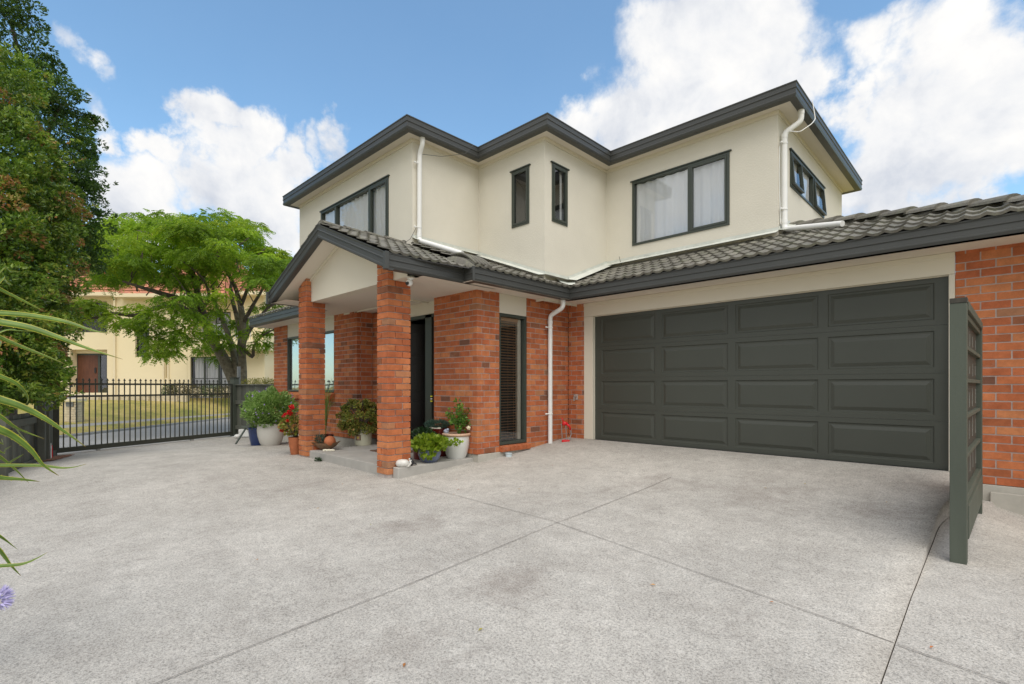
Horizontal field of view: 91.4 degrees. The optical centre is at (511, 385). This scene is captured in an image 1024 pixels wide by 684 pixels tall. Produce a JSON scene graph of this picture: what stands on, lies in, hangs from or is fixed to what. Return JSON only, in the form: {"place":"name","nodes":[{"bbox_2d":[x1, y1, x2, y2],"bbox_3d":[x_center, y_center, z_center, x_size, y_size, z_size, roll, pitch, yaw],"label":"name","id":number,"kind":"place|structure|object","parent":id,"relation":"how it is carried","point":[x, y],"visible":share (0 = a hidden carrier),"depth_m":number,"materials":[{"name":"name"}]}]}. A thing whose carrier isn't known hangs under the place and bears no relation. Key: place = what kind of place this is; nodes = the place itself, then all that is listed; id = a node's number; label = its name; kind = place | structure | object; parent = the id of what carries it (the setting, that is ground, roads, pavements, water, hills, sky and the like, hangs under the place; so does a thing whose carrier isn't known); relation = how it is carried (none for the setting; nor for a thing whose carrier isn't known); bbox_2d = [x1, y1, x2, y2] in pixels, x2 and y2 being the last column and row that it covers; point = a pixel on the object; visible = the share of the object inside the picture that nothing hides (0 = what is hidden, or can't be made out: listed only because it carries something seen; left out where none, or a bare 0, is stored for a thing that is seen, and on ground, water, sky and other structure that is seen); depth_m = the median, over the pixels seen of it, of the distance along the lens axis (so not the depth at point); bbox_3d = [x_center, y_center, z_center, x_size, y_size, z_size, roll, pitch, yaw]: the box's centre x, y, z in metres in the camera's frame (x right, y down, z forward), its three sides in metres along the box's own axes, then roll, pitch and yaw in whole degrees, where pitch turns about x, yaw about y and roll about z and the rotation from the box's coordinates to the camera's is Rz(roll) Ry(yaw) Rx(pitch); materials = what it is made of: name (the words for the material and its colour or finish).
{"place":"outdoors","nodes":[
{"label":"outdoors","id":0,"kind":"place"},
{"bbox_2d":[0,584,15,609],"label":"agapanthus flower","id":1,"kind":"object","parent":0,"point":[6,592],"visible":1,"depth_m":1.51,"materials":[{"name":"purple plant"}]},
{"bbox_2d":[18,398,229,434],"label":"lawn","id":2,"kind":"structure","parent":0,"point":[98,413],"depth_m":22.54,"materials":[{"name":"green plant"}]},
{"bbox_2d":[64,399,86,421],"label":"letterbox pillar","id":3,"kind":"structure","parent":2,"relation":"on","point":[73,411],"depth_m":18.51,"materials":[{"name":"stone"}]},
{"bbox_2d":[77,395,189,401],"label":"stone edging wall","id":4,"kind":"structure","parent":2,"relation":"on","point":[147,398],"depth_m":24.86,"materials":[{"name":"beige stone"}]},
{"bbox_2d":[166,383,193,395],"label":"shrub","id":5,"kind":"object","parent":2,"relation":"on","point":[178,388],"visible":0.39,"depth_m":25.63,"materials":[{"name":"green plant"}]},
{"bbox_2d":[182,385,208,397],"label":"shrub","id":6,"kind":"object","parent":2,"relation":"on","point":[194,390],"visible":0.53,"depth_m":25.68,"materials":[{"name":"green plant"}]},
{"bbox_2d":[198,385,224,397],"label":"shrub","id":7,"kind":"object","parent":2,"relation":"on","point":[203,391],"visible":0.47,"depth_m":25.65,"materials":[{"name":"green plant"}]},
{"bbox_2d":[214,385,229,397],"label":"shrub","id":8,"kind":"object","parent":2,"relation":"on","point":[223,392],"visible":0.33,"depth_m":25.56,"materials":[{"name":"green plant"}]},
{"bbox_2d":[59,419,229,447],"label":"road","id":9,"kind":"structure","parent":0,"point":[92,439],"depth_m":17.04,"materials":[{"name":"grey asphalt"}]},
{"bbox_2d":[0,41,109,415],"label":"lilly pilly hedge","id":10,"kind":"object","parent":9,"relation":"on","point":[36,232],"visible":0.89,"depth_m":8.94,"materials":[{"name":"green plant"}]},
{"bbox_2d":[0,0,118,415],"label":"evergreen tree","id":11,"kind":"object","parent":9,"relation":"on","point":[62,109],"visible":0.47,"depth_m":11.37,"materials":[{"name":"green plant"}]},
{"bbox_2d":[57,436,225,453],"bbox_3d":[-9.392,1.516,13.114,2.309,0.168,5.094,0,0,26],"label":"crossing","id":12,"kind":"object","parent":9,"relation":"on","point":[126,446],"visible":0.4,"depth_m":12.53,"materials":[{"name":"concrete"}]},
{"bbox_2d":[59,417,229,437],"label":"kerb","id":13,"kind":"structure","parent":9,"relation":"on","point":[105,431],"depth_m":18.66,"materials":[{"name":"concrete"}]},
{"bbox_2d":[61,207,292,387],"bbox_3d":[-11.461,-2.477,17.351,10.074,8.445,6.498,0,0,-3],"label":"feathery tree","id":14,"kind":"object","parent":9,"relation":"on","point":[191,246],"visible":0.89,"depth_m":15.73,"materials":[{"name":"green plant"}]},
{"bbox_2d":[241,377,273,383],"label":"golden shrub","id":15,"kind":"object","parent":9,"relation":"on","point":[264,381],"visible":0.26,"depth_m":16.64,"materials":[{"name":"green plant"}]},
{"bbox_2d":[59,413,229,427],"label":"footpath","id":16,"kind":"structure","parent":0,"point":[91,424],"depth_m":19.73,"materials":[{"name":"concrete"}]},
{"bbox_2d":[64,395,226,398],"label":"forecourt","id":17,"kind":"structure","parent":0,"point":[190,396],"depth_m":26.23,"materials":[{"name":"concrete"}]},
{"bbox_2d":[46,257,288,395],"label":"yellow house","id":18,"kind":"structure","parent":17,"relation":"on","point":[92,365],"depth_m":27.09,"materials":[{"name":"paint"}]},
{"bbox_2d":[76,302,106,331],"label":"window","id":19,"kind":"structure","parent":18,"relation":"in","point":[92,327],"depth_m":28.65,"materials":[{"name":"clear glass"}]},
{"bbox_2d":[77,354,106,392],"bbox_3d":[-23.545,-0.837,27.844,2.235,2.775,0.150,0,0,0],"label":"entry door","id":20,"kind":"structure","parent":18,"relation":"in","point":[92,366],"depth_m":27.81,"materials":[{"name":"brown wood"}]},
{"bbox_2d":[137,311,148,356],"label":"window","id":21,"kind":"structure","parent":18,"relation":"in","point":[139,347],"depth_m":27.27,"materials":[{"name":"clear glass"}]},
{"bbox_2d":[191,357,231,387],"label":"window","id":22,"kind":"structure","parent":18,"relation":"in","point":[200,371],"depth_m":27.29,"materials":[{"name":"clear glass"}]},
{"bbox_2d":[203,312,230,339],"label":"window","id":23,"kind":"structure","parent":18,"relation":"in","point":[229,313],"depth_m":28.53,"materials":[{"name":"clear glass"}]},
{"bbox_2d":[161,385,177,393],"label":"shrub","id":24,"kind":"object","parent":17,"relation":"on","point":[163,388],"visible":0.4,"depth_m":25.63,"materials":[{"name":"green plant"}]},
{"bbox_2d":[0,436,949,683],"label":"driveway","id":25,"kind":"structure","parent":0,"point":[147,568],"depth_m":3.64,"materials":[{"name":"concrete"}]},
{"bbox_2d":[0,411,50,475],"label":"paling fence","id":26,"kind":"object","parent":25,"relation":"on","point":[27,422],"visible":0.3,"depth_m":8.44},
{"bbox_2d":[34,401,55,460],"bbox_3d":[-8.994,0.750,9.636,0.169,1.600,1.416,0,0,-36],"label":"paling fence","id":27,"kind":"object","parent":25,"relation":"on","point":[42,441],"visible":0.23,"depth_m":9.10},
{"bbox_2d":[53,401,56,454],"bbox_3d":[-9.435,0.693,10.219,0.160,1.615,0.180,0,0,21],"label":"gate post","id":28,"kind":"object","parent":25,"relation":"on","point":[54,430],"visible":0.04,"depth_m":10.24,"materials":[{"name":"metal"}]},
{"bbox_2d":[42,454,71,461],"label":"bark mulch","id":29,"kind":"object","parent":25,"relation":"on","point":[55,457],"visible":0.94,"depth_m":9.62,"materials":[{"name":"brown wood"}]},
{"bbox_2d":[0,267,120,575],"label":"spiky plant","id":30,"kind":"object","parent":25,"relation":"on","point":[12,435],"visible":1,"depth_m":2.24,"materials":[{"name":"green plant"}]},
{"bbox_2d":[57,436,231,454],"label":"gate track","id":31,"kind":"structure","parent":25,"relation":"on","point":[137,446],"depth_m":11.72,"materials":[{"name":"metal"}]},
{"bbox_2d":[57,378,232,452],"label":"driveway gate","id":32,"kind":"structure","parent":31,"relation":"on","point":[192,437],"depth_m":11.96,"materials":[{"name":"metal"}]},
{"bbox_2d":[229,377,239,435],"bbox_3d":[-7.898,0.627,14.225,0.170,1.745,0.210,0,0,21],"label":"gate post","id":33,"kind":"object","parent":25,"relation":"on","point":[234,380],"visible":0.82,"depth_m":14.15,"materials":[{"name":"metal"}]},
{"bbox_2d":[237,367,240,383],"bbox_3d":[-7.912,-0.170,14.472,0.068,0.780,0.080,0,0,21],"label":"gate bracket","id":34,"kind":"object","parent":33,"relation":"attached to","point":[238,371],"visible":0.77,"depth_m":14.46,"materials":[{"name":"grey metal"}]},
{"bbox_2d":[239,429,248,436],"bbox_3d":[-7.390,1.300,13.924,0.340,0.200,0.225,0,0,0],"label":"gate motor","id":35,"kind":"object","parent":25,"relation":"on","point":[245,434],"visible":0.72,"depth_m":13.82,"materials":[{"name":"white plastic"}]},
{"bbox_2d":[235,426,254,443],"bbox_3d":[-5.579,1.077,10.872,0.860,0.385,0.564,0,0,36],"label":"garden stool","id":36,"kind":"object","parent":25,"relation":"on","point":[242,433],"visible":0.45,"depth_m":10.80,"materials":[{"name":"grey metal"}]},
{"bbox_2d":[247,422,260,445],"bbox_3d":[-5.411,0.986,10.623,0.380,0.553,0.380,0,0,44],"label":"navy pot","id":37,"kind":"object","parent":25,"relation":"on","point":[253,438],"visible":0.38,"depth_m":10.48,"materials":[{"name":"ceramic"}]},
{"bbox_2d":[235,384,273,433],"bbox_3d":[-6.960,0.675,13.605,2.249,1.450,0.095,0,0,35],"label":"paling fence","id":38,"kind":"object","parent":25,"relation":"on","point":[243,390],"visible":0.38,"depth_m":14.01,"materials":[{"name":"black wood"}]},
{"bbox_2d":[239,385,298,445],"bbox_3d":[-5.102,0.617,10.539,1.218,1.290,1.170,0,0,44],"label":"flowering shrub","id":39,"kind":"object","parent":25,"relation":"on","point":[258,406],"visible":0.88,"depth_m":10.31,"materials":[{"name":"green plant"}]},
{"bbox_2d":[277,404,299,454],"bbox_3d":[-3.945,0.795,9.036,0.527,0.938,0.523,0,0,44],"label":"potted geranium","id":40,"kind":"object","parent":25,"relation":"on","point":[291,418],"visible":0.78,"depth_m":8.94,"materials":[{"name":"plant"}]},
{"bbox_2d":[310,444,472,478],"bbox_3d":[-1.995,1.357,8.248,2.708,0.486,1.535,0,0,44],"label":"porch step","id":41,"kind":"object","parent":25,"relation":"on","point":[362,458],"visible":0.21,"depth_m":7.59,"materials":[{"name":"concrete"}]},
{"bbox_2d":[312,434,339,449],"bbox_3d":[-3.246,0.974,8.719,0.516,0.280,0.263,0,0,4],"label":"succulent bowl","id":42,"kind":"object","parent":41,"relation":"on","point":[329,442],"visible":0.99,"depth_m":8.64,"materials":[{"name":"ceramic"}]},
{"bbox_2d":[324,379,345,437],"bbox_3d":[-3.629,0.520,9.682,0.809,1.483,0.903,0,0,-12],"label":"grass plant","id":43,"kind":"object","parent":42,"relation":"in","point":[326,399],"depth_m":9.68,"materials":[{"name":"plant"}]},
{"bbox_2d":[335,398,377,445],"bbox_3d":[-2.865,0.667,9.480,0.939,0.893,0.867,0,0,44],"label":"jade plant","id":44,"kind":"object","parent":41,"relation":"on","point":[360,430],"visible":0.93,"depth_m":9.32,"materials":[{"name":"green plant"}]},
{"bbox_2d":[395,458,411,466],"bbox_3d":[-1.500,1.058,6.894,0.191,0.129,0.183,0,0,44],"label":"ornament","id":45,"kind":"object","parent":41,"relation":"on","point":[402,463],"visible":1,"depth_m":6.85,"materials":[{"name":"white ceramic"}]},
{"bbox_2d":[409,425,436,459],"bbox_3d":[-1.414,0.836,7.591,0.426,0.556,0.585,0,0,44],"label":"dark potted plant","id":46,"kind":"object","parent":41,"relation":"on","point":[418,430],"visible":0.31,"depth_m":7.58,"materials":[{"name":"green plant"}]},
{"bbox_2d":[409,432,463,462],"bbox_3d":[-1.161,0.896,7.374,0.619,0.436,0.739,0,0,44],"label":"lime leaf plant","id":47,"kind":"object","parent":41,"relation":"on","point":[429,451],"visible":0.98,"depth_m":7.21,"materials":[{"name":"green plant"}]},
{"bbox_2d":[423,418,449,456],"bbox_3d":[-1.208,0.815,8.034,0.445,0.599,0.429,0,0,44],"label":"potted succulent","id":48,"kind":"object","parent":41,"relation":"on","point":[439,428],"visible":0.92,"depth_m":7.93,"materials":[{"name":"plant"}]},
{"bbox_2d":[442,398,470,458],"bbox_3d":[-0.852,0.645,7.762,0.467,0.938,0.447,0,0,-19],"label":"potted rose","id":49,"kind":"object","parent":41,"relation":"on","point":[460,451],"visible":0.91,"depth_m":7.65,"materials":[{"name":"ceramic"}]},
{"bbox_2d":[505,452,511,456],"bbox_3d":[-0.052,1.115,7.990,0.116,0.090,0.116,0,0,44],"label":"drain cup","id":50,"kind":"object","parent":25,"relation":"on","point":[508,454],"visible":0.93,"depth_m":7.95,"materials":[{"name":"white plastic"}]},
{"bbox_2d":[561,418,571,441],"bbox_3d":[0.963,0.779,8.869,0.190,0.442,0.087,0,0,0],"label":"garden sprinkler","id":51,"kind":"object","parent":25,"relation":"on","point":[564,423],"visible":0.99,"depth_m":8.84,"materials":[{"name":"red plastic"}]},
{"bbox_2d":[154,478,1007,683],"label":"control joint","id":52,"kind":"object","parent":25,"relation":"on","point":[594,535],"visible":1,"depth_m":3.00,"materials":[{"name":"grey concrete"}]},
{"bbox_2d":[256,483,932,666],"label":"fallen leaves","id":53,"kind":"object","parent":25,"relation":"on","point":[404,664],"visible":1,"depth_m":2.75,"materials":[{"name":"brown plant"}]},
{"bbox_2d":[248,80,1023,515],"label":"two storey house","id":54,"kind":"structure","parent":25,"relation":"on","point":[728,278],"depth_m":7.96,"materials":[{"name":"paint"}]},
{"bbox_2d":[287,330,333,392],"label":"window","id":55,"kind":"structure","parent":54,"relation":"in","point":[293,343],"depth_m":11.95,"materials":[{"name":"clear glass"}]},
{"bbox_2d":[319,174,389,235],"bbox_3d":[-3.180,-3.250,10.037,2.770,1.300,0.142,0,0,44],"label":"window","id":56,"kind":"structure","parent":54,"relation":"in","point":[367,209],"depth_m":9.76,"materials":[{"name":"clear glass"}]},
{"bbox_2d":[405,276,414,285],"bbox_3d":[-1.388,-1.421,6.785,0.110,0.135,0.141,0,0,44],"label":"security camera","id":57,"kind":"object","parent":54,"relation":"attached to","point":[409,281],"visible":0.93,"depth_m":6.75,"materials":[{"name":"white plastic"}]},
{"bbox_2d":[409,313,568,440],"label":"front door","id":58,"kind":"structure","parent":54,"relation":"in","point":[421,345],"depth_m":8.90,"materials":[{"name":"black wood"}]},
{"bbox_2d":[499,313,526,444],"bbox_3d":[-0.311,-0.212,8.565,0.918,2.428,0.959,0,0,44],"label":"window","id":59,"kind":"structure","parent":54,"relation":"in","point":[519,323],"depth_m":8.46,"materials":[{"name":"clear glass"}]},
{"bbox_2d":[509,163,559,227],"bbox_3d":[0.629,-3.448,9.375,0.720,1.305,1.435,0,0,44],"label":"window","id":60,"kind":"structure","parent":54,"relation":"in","point":[525,168],"depth_m":8.98,"materials":[{"name":"clear glass"}]},
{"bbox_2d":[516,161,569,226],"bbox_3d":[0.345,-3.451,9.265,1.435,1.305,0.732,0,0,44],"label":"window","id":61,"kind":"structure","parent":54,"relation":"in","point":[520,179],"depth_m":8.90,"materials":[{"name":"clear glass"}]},
{"bbox_2d":[630,149,731,245],"bbox_3d":[2.947,-3.269,8.841,1.867,1.258,0.148,0,0,44],"label":"window","id":62,"kind":"structure","parent":54,"relation":"in","point":[694,196],"depth_m":8.84,"materials":[{"name":"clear glass"}]},
{"bbox_2d":[595,408,948,469],"bbox_3d":[3.212,0.675,7.299,4.774,0.548,0.032,0,0,44],"label":"garage door panel","id":63,"kind":"structure","parent":54,"relation":"in","point":[908,443],"depth_m":6.74,"materials":[{"name":"black metal"}]},
{"bbox_2d":[595,373,948,420],"bbox_3d":[3.212,0.127,7.299,4.774,0.545,0.032,0,0,44],"label":"garage door panel","id":64,"kind":"structure","parent":54,"relation":"in","point":[914,396],"depth_m":6.74,"materials":[{"name":"black metal"}]},
{"bbox_2d":[595,324,948,377],"bbox_3d":[3.212,-0.420,7.299,4.774,0.545,0.032,0,0,44],"label":"garage door panel","id":65,"kind":"structure","parent":54,"relation":"in","point":[918,349],"depth_m":6.74,"materials":[{"name":"black metal"}]},
{"bbox_2d":[595,276,948,346],"bbox_3d":[3.212,-0.969,7.299,4.774,0.547,0.032,0,0,44],"label":"garage door panel","id":66,"kind":"structure","parent":54,"relation":"in","point":[922,302],"depth_m":6.74,"materials":[{"name":"black metal"}]},
{"bbox_2d":[789,148,826,218],"bbox_3d":[5.266,-3.598,8.914,0.159,0.705,2.310,0,0,44],"label":"window","id":67,"kind":"structure","parent":54,"relation":"in","point":[803,181],"depth_m":8.98,"materials":[{"name":"black glass"}]},
{"bbox_2d":[881,527,939,683],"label":"joint filler","id":68,"kind":"object","parent":25,"relation":"on","point":[905,615],"visible":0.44,"depth_m":2.77,"materials":[{"name":"rubber"}]},
{"bbox_2d":[0,0,1023,273],"label":"sky","id":69,"kind":"structure","parent":0,"point":[231,105],"materials":[{"name":"blue"}]},
{"bbox_2d":[882,500,1023,683],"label":"side path","id":70,"kind":"structure","parent":0,"point":[970,615],"depth_m":2.79,"materials":[{"name":"concrete"}]},
{"bbox_2d":[949,297,982,564],"bbox_3d":[3.870,0.357,4.233,1.977,1.965,0.098,0,0,-44],"label":"timber screen","id":71,"kind":"object","parent":70,"relation":"on","point":[966,416],"visible":0.98,"depth_m":3.56,"materials":[{"name":"grey wood"}]}
]}

